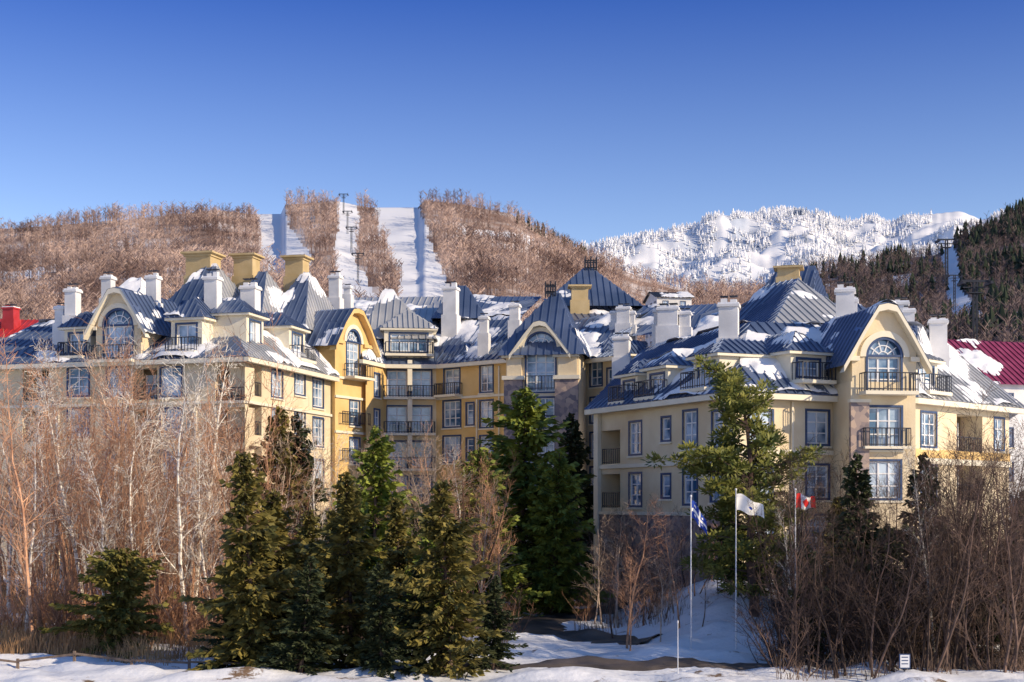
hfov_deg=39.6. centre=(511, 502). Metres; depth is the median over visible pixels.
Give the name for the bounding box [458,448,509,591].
bare tree
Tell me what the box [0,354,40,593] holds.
bare tree
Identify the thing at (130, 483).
birch tree
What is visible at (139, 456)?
bare tree
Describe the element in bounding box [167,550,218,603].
bare shrub
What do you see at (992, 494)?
bare tree
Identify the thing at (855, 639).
bare shrub
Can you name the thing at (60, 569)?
bare shrub
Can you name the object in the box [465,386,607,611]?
spruce tree
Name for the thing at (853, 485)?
spruce tree
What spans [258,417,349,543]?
bare tree
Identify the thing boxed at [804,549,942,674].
bare shrub
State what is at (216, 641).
spruce tree
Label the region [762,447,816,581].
bare tree
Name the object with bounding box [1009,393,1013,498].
window trim
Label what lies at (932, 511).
bare tree
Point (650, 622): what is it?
dry brush
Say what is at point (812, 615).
bare shrub
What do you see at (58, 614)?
bare shrub
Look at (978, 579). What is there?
bare tree
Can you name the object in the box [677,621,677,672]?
marker pole
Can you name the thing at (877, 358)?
window frames
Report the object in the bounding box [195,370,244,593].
bare tree
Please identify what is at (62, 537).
bare tree
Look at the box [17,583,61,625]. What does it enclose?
bare shrub
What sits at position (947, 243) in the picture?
ski lift tower
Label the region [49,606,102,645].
bare shrub
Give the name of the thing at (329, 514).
spruce tree
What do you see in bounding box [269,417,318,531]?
bare tree
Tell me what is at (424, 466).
bare tree
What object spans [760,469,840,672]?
bare tree
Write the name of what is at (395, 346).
window glass
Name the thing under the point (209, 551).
bare tree
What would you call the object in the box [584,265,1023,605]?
hotel right wing
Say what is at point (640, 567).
bare tree
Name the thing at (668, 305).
window trim
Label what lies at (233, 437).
bare tree
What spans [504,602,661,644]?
driveway
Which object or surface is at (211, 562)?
bare tree
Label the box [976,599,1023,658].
bare shrub
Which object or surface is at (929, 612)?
bare tree
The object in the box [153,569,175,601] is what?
bare shrub
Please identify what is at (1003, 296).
hill conifers
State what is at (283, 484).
bare tree
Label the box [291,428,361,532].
birch tree
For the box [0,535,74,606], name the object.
bare shrub
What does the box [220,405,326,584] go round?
spruce tree
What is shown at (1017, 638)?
bare tree
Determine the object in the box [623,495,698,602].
bare tree
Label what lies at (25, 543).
bare tree
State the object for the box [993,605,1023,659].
bare shrub
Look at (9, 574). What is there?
birch tree
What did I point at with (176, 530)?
bare tree
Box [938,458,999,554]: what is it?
bare tree
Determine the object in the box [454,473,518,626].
bare tree
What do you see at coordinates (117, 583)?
bare shrub
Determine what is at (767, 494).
pine tree
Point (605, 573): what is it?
bare tree
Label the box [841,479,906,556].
bare tree
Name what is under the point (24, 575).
bare tree
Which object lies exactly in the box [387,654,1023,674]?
road
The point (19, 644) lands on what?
dry brush
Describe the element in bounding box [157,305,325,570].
bare tree
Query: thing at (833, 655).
bare tree
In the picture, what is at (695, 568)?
bare tree
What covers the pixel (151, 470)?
bare tree
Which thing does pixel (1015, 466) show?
bare tree
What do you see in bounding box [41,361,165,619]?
bare tree
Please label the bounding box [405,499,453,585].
spruce tree
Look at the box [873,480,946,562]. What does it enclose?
bare tree
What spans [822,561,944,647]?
bare shrub
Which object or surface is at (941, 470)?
bare tree
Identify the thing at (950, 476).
bare tree
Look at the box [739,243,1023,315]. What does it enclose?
wooded hill
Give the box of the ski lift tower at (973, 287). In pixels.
[957,276,993,339]
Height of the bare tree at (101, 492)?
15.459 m
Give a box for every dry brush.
[0,578,227,665]
[426,602,514,642]
[573,580,689,634]
[770,595,1023,680]
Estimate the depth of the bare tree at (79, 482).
80.34 m
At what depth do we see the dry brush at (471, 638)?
71.73 m
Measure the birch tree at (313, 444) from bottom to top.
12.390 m
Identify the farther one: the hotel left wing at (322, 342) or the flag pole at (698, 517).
the hotel left wing at (322, 342)
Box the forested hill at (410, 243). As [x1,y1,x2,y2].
[0,201,751,364]
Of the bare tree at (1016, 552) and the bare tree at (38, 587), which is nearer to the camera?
the bare tree at (1016, 552)
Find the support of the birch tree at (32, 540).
on the ground
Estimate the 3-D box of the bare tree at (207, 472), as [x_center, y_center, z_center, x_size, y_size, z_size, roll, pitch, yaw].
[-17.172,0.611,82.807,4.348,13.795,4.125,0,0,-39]
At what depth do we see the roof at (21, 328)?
152.17 m
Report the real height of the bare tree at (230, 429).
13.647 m
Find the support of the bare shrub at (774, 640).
on the ground
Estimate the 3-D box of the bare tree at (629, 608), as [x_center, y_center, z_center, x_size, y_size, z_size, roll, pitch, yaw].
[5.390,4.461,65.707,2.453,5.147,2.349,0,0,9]
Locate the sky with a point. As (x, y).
(601, 119)
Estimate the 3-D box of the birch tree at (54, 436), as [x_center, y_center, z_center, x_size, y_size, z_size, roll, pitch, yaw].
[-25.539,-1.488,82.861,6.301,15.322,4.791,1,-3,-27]
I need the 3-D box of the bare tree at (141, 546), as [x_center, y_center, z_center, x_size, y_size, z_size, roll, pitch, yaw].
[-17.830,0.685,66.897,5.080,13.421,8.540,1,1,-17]
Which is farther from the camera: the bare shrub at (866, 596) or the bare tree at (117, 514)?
the bare tree at (117, 514)
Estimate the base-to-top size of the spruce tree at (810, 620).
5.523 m
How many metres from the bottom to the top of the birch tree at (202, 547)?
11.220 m
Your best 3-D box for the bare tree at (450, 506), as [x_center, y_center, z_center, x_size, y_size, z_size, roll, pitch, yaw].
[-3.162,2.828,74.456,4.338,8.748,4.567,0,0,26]
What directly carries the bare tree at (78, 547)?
on the ground
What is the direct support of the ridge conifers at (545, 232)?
on the forested hill at (410, 243)
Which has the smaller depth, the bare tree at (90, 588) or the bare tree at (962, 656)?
the bare tree at (962, 656)
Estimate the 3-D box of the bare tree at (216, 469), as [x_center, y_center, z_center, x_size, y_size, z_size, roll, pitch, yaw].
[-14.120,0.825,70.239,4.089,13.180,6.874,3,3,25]
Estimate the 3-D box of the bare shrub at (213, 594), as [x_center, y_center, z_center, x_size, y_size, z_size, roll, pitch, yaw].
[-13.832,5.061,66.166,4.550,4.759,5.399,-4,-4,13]
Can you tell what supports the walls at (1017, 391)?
on the ground
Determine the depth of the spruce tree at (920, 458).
65.41 m
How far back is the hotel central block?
123.13 m
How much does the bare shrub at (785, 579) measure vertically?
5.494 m
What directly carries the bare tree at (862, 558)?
on the ground
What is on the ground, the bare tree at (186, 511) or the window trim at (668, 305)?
the bare tree at (186, 511)
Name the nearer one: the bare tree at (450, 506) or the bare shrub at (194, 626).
the bare shrub at (194, 626)
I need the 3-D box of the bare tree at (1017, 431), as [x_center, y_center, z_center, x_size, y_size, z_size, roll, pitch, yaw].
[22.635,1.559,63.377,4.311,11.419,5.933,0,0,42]
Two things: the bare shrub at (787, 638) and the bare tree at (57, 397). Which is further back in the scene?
the bare tree at (57, 397)
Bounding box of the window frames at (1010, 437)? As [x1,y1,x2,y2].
[1009,394,1011,500]
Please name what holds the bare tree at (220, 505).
on the ground
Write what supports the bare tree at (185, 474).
on the ground
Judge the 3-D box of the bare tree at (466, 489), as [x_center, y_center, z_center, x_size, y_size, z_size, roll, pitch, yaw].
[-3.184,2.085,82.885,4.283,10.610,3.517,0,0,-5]
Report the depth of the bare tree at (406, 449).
76.58 m
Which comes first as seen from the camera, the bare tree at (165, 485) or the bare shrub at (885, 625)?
the bare shrub at (885, 625)
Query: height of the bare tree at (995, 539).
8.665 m
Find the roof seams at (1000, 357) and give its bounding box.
[947,339,1023,384]
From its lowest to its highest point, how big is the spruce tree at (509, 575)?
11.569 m
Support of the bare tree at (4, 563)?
on the ground
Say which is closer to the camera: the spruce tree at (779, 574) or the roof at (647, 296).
the spruce tree at (779, 574)
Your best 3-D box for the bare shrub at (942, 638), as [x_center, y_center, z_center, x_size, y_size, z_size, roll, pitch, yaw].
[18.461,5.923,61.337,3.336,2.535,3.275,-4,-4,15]
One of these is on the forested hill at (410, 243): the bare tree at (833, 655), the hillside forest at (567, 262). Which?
the hillside forest at (567, 262)
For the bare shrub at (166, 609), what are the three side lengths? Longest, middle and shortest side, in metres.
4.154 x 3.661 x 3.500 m
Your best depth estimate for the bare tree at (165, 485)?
73.11 m
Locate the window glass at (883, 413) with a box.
[627,340,1000,546]
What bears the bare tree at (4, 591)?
on the ground
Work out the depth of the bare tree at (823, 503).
73.38 m
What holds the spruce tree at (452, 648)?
on the ground
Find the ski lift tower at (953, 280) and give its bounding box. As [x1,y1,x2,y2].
[946,273,962,309]
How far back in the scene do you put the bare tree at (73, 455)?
87.91 m
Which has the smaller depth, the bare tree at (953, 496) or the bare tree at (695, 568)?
the bare tree at (953, 496)
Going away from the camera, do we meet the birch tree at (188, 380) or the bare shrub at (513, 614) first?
the bare shrub at (513, 614)
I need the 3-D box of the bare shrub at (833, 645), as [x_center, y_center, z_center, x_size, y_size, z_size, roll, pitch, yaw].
[13.869,5.297,61.245,6.155,4.223,4.431,0,0,14]
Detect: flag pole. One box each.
[690,495,706,648]
[735,488,763,648]
[795,489,815,586]
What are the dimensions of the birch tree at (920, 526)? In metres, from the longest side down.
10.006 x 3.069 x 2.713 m
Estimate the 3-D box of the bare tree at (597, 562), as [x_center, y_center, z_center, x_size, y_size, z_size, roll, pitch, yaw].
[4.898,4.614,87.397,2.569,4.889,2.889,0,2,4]
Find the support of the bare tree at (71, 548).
on the ground
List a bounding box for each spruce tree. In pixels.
[178,450,332,670]
[191,560,250,668]
[212,489,345,668]
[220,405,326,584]
[257,556,351,675]
[281,412,331,585]
[288,471,404,669]
[293,509,337,649]
[307,509,351,632]
[331,425,417,604]
[353,562,410,679]
[364,497,423,638]
[379,479,502,679]
[387,570,435,679]
[391,533,459,637]
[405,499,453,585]
[449,447,551,616]
[462,575,527,672]
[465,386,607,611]
[500,450,620,614]
[557,412,593,605]
[713,555,744,593]
[743,526,777,595]
[771,530,791,612]
[784,543,828,660]
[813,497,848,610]
[821,452,895,645]
[845,524,930,656]
[879,452,951,646]
[915,532,969,659]
[938,511,1014,658]
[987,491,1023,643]
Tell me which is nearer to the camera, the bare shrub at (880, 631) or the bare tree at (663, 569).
the bare shrub at (880, 631)
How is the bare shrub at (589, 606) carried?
on the ground
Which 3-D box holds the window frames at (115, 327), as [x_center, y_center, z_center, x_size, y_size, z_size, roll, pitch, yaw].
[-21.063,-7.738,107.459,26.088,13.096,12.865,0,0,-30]
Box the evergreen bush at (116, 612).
[37,547,178,658]
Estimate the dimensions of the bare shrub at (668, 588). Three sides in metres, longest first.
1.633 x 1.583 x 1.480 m
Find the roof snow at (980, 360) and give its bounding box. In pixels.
[956,338,1002,383]
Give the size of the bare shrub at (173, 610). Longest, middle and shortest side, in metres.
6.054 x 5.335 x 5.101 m
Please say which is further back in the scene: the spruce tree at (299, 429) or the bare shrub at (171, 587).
the spruce tree at (299, 429)
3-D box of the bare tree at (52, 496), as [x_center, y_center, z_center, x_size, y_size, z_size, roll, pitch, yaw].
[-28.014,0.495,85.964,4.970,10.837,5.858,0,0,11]
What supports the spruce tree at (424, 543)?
on the ground
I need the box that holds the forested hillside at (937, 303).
[769,202,1023,342]
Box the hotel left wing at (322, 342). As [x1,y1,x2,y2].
[0,250,379,587]
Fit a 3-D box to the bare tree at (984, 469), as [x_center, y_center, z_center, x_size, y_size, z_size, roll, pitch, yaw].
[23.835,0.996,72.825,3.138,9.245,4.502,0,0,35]
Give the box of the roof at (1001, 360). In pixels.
[947,340,1023,384]
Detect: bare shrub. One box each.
[0,527,53,602]
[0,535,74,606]
[0,561,39,636]
[0,561,88,642]
[0,589,64,626]
[2,560,24,599]
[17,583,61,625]
[27,551,100,630]
[32,525,107,599]
[36,574,98,616]
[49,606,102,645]
[62,562,109,603]
[78,554,165,613]
[92,545,201,647]
[139,590,173,636]
[143,549,226,642]
[145,564,224,646]
[145,586,202,635]
[151,601,195,643]
[152,570,179,621]
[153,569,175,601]
[153,572,198,624]
[159,555,211,607]
[160,567,220,621]
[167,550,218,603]
[173,606,213,644]
[177,563,223,635]
[479,578,538,632]
[488,575,529,613]
[562,589,594,620]
[637,585,664,612]
[639,562,669,601]
[642,590,668,612]
[644,582,665,606]
[655,556,688,594]
[659,575,679,596]
[710,557,896,661]
[729,592,858,676]
[731,594,825,663]
[734,610,828,663]
[748,558,848,648]
[758,587,790,630]
[763,579,902,661]
[766,586,828,629]
[776,576,864,645]
[779,556,960,666]
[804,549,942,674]
[811,594,908,661]
[817,562,927,640]
[821,572,887,650]
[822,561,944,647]
[823,559,962,671]
[828,611,886,660]
[831,617,894,655]
[834,611,889,661]
[858,564,942,641]
[859,570,962,659]
[907,575,1002,658]
[910,613,969,655]
[911,611,978,657]
[926,574,1023,669]
[946,567,1023,672]
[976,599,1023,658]
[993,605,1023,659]
[1010,610,1023,659]
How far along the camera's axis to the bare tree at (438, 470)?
79.08 m
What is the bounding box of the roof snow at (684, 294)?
[643,291,693,300]
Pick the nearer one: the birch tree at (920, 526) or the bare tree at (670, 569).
the birch tree at (920, 526)
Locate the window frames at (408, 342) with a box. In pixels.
[375,334,611,502]
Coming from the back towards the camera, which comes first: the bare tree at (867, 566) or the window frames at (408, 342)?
the window frames at (408, 342)
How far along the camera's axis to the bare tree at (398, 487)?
75.79 m
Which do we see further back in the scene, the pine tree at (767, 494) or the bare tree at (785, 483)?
the pine tree at (767, 494)
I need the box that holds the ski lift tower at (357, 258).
[351,251,364,282]
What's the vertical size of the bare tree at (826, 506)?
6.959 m
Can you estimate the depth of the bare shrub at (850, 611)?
63.21 m
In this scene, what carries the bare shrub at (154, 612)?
on the ground
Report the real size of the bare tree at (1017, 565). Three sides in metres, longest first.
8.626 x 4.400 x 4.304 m
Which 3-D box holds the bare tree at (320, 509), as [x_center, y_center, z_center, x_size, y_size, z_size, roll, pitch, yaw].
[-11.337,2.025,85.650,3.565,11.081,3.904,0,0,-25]
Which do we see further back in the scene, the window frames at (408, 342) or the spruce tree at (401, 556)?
the window frames at (408, 342)
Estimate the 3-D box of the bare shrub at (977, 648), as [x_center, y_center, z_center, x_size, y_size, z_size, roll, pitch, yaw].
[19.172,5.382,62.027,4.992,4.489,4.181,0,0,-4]
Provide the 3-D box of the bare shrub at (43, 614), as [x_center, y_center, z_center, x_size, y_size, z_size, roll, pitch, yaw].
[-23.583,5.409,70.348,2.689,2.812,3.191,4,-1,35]
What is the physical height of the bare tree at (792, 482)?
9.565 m
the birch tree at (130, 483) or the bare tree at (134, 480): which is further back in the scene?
the bare tree at (134, 480)
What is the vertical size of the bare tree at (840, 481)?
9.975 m
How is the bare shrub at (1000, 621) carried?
on the ground
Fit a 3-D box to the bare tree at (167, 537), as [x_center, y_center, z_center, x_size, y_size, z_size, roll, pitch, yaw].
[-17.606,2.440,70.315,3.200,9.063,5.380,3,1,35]
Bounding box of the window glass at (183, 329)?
[39,311,356,486]
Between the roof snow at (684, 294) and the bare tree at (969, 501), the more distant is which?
the roof snow at (684, 294)
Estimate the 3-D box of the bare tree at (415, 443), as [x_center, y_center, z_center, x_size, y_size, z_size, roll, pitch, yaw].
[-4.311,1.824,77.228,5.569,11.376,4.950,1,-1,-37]
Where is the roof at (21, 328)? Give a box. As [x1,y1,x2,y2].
[0,320,37,336]
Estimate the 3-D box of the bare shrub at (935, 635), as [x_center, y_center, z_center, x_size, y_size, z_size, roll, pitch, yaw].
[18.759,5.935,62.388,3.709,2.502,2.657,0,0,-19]
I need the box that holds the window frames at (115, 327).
[37,311,358,479]
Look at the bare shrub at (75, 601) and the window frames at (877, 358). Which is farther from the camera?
the window frames at (877, 358)
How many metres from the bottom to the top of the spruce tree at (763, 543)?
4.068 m
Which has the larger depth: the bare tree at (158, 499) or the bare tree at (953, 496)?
the bare tree at (158, 499)
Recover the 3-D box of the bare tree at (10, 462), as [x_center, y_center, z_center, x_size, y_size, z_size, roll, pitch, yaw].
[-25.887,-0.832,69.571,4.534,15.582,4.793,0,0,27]
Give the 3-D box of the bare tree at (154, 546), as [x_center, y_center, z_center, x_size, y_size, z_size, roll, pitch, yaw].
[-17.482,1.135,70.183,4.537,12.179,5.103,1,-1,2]
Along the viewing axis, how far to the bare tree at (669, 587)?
76.13 m
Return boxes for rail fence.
[0,651,240,668]
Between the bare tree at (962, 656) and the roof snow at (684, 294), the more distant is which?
the roof snow at (684, 294)
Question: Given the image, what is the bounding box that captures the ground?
[0,574,1023,681]
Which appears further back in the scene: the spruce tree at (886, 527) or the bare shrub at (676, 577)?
the bare shrub at (676, 577)
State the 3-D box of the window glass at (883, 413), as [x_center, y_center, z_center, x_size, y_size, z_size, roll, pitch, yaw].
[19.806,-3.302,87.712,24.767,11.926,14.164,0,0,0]
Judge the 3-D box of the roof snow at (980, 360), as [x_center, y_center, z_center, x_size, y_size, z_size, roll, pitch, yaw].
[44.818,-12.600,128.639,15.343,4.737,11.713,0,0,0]
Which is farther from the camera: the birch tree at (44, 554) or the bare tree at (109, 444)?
the bare tree at (109, 444)
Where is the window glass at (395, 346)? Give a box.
[376,334,611,501]
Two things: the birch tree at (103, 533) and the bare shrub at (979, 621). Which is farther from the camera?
the birch tree at (103, 533)
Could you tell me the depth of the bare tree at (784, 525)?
69.45 m
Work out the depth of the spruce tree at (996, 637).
63.85 m
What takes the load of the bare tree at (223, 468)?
on the ground
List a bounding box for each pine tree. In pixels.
[640,353,824,617]
[699,454,793,580]
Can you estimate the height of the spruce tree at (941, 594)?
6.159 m
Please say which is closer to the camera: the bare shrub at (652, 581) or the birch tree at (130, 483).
the birch tree at (130, 483)
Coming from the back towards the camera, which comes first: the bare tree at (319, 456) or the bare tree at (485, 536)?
the bare tree at (319, 456)
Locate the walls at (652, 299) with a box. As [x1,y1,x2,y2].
[645,293,691,345]
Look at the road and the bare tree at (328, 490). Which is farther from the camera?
the bare tree at (328, 490)
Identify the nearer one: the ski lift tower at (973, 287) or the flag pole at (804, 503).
the flag pole at (804, 503)
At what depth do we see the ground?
59.30 m
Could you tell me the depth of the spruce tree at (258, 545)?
58.33 m
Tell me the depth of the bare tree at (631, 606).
67.55 m
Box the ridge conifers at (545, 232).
[516,211,586,251]
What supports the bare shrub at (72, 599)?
on the ground
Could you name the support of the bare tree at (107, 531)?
on the ground
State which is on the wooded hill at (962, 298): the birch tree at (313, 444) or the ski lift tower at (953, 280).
the ski lift tower at (953, 280)
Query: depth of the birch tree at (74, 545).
69.89 m
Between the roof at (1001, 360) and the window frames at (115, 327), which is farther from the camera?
the roof at (1001, 360)
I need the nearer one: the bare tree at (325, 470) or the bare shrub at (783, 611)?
the bare shrub at (783, 611)
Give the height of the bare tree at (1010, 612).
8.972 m
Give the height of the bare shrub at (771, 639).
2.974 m
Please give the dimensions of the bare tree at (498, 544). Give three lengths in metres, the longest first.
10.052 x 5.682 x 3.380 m
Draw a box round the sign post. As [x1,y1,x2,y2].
[899,654,909,671]
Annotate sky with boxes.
[0,0,1023,246]
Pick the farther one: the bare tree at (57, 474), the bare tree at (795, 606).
the bare tree at (57, 474)
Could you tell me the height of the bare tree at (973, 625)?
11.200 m
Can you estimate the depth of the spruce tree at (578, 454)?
98.59 m
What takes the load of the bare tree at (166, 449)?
on the ground
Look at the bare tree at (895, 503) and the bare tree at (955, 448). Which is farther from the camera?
the bare tree at (895, 503)
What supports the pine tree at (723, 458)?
on the ground
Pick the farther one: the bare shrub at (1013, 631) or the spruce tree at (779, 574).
the spruce tree at (779, 574)
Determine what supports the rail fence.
on the ground
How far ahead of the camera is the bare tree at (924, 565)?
62.10 m
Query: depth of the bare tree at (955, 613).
58.52 m
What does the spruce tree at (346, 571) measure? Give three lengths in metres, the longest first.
8.988 x 5.781 x 5.289 m
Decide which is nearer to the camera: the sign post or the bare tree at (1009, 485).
the sign post
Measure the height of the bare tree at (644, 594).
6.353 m
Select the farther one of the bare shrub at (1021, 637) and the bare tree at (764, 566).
the bare tree at (764, 566)
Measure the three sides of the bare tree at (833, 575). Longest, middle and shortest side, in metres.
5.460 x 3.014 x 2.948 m
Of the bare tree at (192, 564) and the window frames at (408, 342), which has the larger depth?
the window frames at (408, 342)
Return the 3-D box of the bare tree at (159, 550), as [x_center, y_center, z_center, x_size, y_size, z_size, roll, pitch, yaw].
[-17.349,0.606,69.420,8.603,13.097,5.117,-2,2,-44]
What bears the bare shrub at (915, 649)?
on the ground
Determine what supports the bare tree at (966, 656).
on the ground
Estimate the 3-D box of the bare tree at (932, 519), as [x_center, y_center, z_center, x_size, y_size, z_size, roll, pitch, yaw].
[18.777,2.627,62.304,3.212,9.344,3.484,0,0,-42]
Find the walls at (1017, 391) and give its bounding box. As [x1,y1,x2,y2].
[997,384,1023,518]
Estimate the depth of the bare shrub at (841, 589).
63.14 m
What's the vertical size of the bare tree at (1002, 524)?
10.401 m
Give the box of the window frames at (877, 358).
[626,341,1001,547]
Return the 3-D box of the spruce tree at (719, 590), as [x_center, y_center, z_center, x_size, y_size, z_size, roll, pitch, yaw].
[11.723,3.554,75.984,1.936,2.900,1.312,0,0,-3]
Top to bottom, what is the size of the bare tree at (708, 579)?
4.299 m
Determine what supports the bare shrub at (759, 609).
on the ground
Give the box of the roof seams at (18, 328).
[0,319,38,336]
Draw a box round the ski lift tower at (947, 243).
[935,239,957,284]
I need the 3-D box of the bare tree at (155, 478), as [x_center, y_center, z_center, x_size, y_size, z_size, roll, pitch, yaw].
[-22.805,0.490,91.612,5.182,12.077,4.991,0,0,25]
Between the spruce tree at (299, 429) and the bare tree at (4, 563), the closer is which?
the bare tree at (4, 563)
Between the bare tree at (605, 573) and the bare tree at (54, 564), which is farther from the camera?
the bare tree at (54, 564)
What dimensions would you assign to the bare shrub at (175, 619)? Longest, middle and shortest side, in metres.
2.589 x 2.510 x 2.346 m
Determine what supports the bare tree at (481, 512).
on the ground
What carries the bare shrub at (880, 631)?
on the ground
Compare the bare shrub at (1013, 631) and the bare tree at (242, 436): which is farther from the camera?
the bare tree at (242, 436)
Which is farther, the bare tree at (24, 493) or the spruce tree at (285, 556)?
the bare tree at (24, 493)
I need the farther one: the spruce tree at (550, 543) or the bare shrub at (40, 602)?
the spruce tree at (550, 543)
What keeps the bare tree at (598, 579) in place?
on the ground
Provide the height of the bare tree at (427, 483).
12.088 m
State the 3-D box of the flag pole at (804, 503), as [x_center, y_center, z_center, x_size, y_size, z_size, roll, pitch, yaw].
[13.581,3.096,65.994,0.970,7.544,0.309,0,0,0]
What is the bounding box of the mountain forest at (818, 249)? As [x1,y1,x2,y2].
[580,205,1004,288]
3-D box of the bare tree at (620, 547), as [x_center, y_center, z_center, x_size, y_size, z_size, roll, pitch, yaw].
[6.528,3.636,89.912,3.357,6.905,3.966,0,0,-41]
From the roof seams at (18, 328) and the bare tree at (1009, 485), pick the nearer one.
the bare tree at (1009, 485)
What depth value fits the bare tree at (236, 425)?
86.02 m
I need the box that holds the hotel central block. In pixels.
[327,256,718,588]
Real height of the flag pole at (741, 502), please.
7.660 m
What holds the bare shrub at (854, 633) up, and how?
on the ground
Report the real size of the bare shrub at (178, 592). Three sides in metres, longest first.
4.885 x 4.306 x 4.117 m
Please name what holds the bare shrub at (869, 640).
on the ground
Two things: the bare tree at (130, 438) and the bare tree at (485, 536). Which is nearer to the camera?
the bare tree at (485, 536)
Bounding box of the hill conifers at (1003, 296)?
[798,197,1023,341]
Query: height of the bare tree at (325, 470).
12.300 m
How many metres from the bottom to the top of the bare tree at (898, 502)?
10.372 m
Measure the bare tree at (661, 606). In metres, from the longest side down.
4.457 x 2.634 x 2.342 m
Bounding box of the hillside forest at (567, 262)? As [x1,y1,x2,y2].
[0,187,769,340]
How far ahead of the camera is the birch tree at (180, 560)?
68.32 m
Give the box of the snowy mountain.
[588,211,988,290]
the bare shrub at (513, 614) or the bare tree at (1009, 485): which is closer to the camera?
the bare tree at (1009, 485)
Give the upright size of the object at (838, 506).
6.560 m
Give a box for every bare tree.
[0,330,102,644]
[0,334,46,620]
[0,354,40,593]
[0,361,130,633]
[0,365,66,597]
[0,377,77,598]
[0,399,77,595]
[0,425,68,617]
[0,446,31,549]
[0,463,58,640]
[1,360,149,617]
[4,364,114,620]
[6,422,96,592]
[7,344,91,599]
[8,438,67,590]
[9,361,57,550]
[9,403,128,591]
[13,331,78,592]
[17,387,81,585]
[19,361,81,593]
[35,408,90,588]
[37,414,117,587]
[38,330,159,618]
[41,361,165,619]
[45,356,141,563]
[46,315,180,547]
[49,404,107,550]
[54,358,140,593]
[64,318,175,531]
[66,400,117,556]
[70,420,102,574]
[77,449,177,587]
[78,376,184,645]
[80,383,225,643]
[80,426,160,548]
[80,452,140,553]
[81,446,153,561]
[82,375,225,615]
[83,340,175,525]
[90,382,157,538]
[98,358,188,557]
[100,411,241,619]
[102,388,255,618]
[106,406,182,578]
[109,402,193,602]
[110,403,196,593]
[119,404,167,543]
[124,381,212,556]
[129,464,196,635]
[134,414,182,589]
[140,416,176,593]
[153,402,230,583]
[153,451,225,625]
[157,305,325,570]
[161,444,222,586]
[162,398,271,603]
[162,458,202,585]
[165,362,301,594]
[170,380,267,598]
[171,443,224,594]
[179,389,269,595]
[181,399,230,571]
[188,420,247,567]
[190,314,278,560]
[194,404,231,583]
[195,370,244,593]
[198,400,255,561]
[213,389,256,553]
[251,414,302,525]
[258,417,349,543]
[261,429,320,545]
[267,431,298,537]
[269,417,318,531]
[286,435,325,544]
[306,435,326,513]
[307,435,345,510]
[312,468,335,539]
[314,445,337,542]
[317,439,368,538]
[379,426,421,546]
[380,433,438,574]
[388,432,470,546]
[391,437,454,547]
[395,433,454,522]
[399,416,476,579]
[399,420,473,576]
[400,474,499,593]
[410,445,518,621]
[426,450,480,537]
[441,455,493,579]
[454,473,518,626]
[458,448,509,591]
[459,458,518,610]
[469,479,516,619]
[570,513,623,623]
[570,522,633,637]
[573,519,636,621]
[576,539,609,610]
[579,499,635,602]
[589,509,636,607]
[593,495,654,627]
[595,489,672,648]
[604,545,655,650]
[616,514,664,625]
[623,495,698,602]
[630,517,657,601]
[642,504,685,615]
[644,504,699,628]
[644,556,682,641]
[645,524,694,618]
[651,507,689,586]
[692,524,725,595]
[692,543,729,626]
[732,469,796,647]
[737,433,841,597]
[750,515,845,667]
[756,447,843,625]
[758,481,844,669]
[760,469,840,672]
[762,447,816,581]
[764,477,828,577]
[770,428,836,555]
[790,488,893,677]
[806,469,844,570]
[815,480,880,536]
[816,537,874,638]
[822,437,876,559]
[823,496,899,661]
[834,502,893,653]
[837,573,859,639]
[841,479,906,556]
[844,486,903,565]
[851,433,976,639]
[852,490,947,678]
[858,475,944,669]
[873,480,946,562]
[890,489,971,670]
[894,439,994,671]
[895,433,976,645]
[897,497,952,615]
[900,462,987,652]
[911,423,1023,658]
[912,398,994,658]
[913,433,1018,668]
[914,379,1022,654]
[915,451,1016,670]
[916,436,1022,672]
[917,441,1022,669]
[917,445,959,518]
[922,475,1009,669]
[928,408,1023,667]
[929,465,1023,658]
[934,477,969,533]
[935,451,971,518]
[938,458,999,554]
[943,438,1023,669]
[952,435,1001,516]
[960,422,1023,542]
[960,458,1023,672]
[961,471,1023,658]
[965,490,1023,637]
[967,476,1021,611]
[969,425,1022,643]
[970,412,1023,645]
[975,433,1023,651]
[979,445,1023,566]
[982,437,1023,501]
[996,503,1023,622]
[1004,501,1023,614]
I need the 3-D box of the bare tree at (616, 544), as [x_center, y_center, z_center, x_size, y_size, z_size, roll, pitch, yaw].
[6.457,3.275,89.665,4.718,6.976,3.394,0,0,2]
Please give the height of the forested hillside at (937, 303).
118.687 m
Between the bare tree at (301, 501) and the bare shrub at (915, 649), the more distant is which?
the bare tree at (301, 501)
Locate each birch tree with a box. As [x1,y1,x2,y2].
[0,370,52,625]
[0,400,71,639]
[6,380,79,597]
[17,346,99,599]
[22,336,108,618]
[69,324,169,549]
[72,430,130,599]
[109,384,177,640]
[120,376,185,604]
[133,311,244,564]
[145,344,226,645]
[159,329,243,620]
[169,425,225,596]
[190,400,257,564]
[291,415,333,538]
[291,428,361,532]
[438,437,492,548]
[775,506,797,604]
[894,441,949,653]
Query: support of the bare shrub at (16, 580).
on the ground
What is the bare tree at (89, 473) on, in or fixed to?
on the ground
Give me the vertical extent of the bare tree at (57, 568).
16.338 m
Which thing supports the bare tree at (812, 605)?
on the ground
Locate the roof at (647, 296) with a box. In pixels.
[642,292,693,303]
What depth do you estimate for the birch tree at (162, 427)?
71.65 m
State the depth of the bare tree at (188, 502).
72.52 m

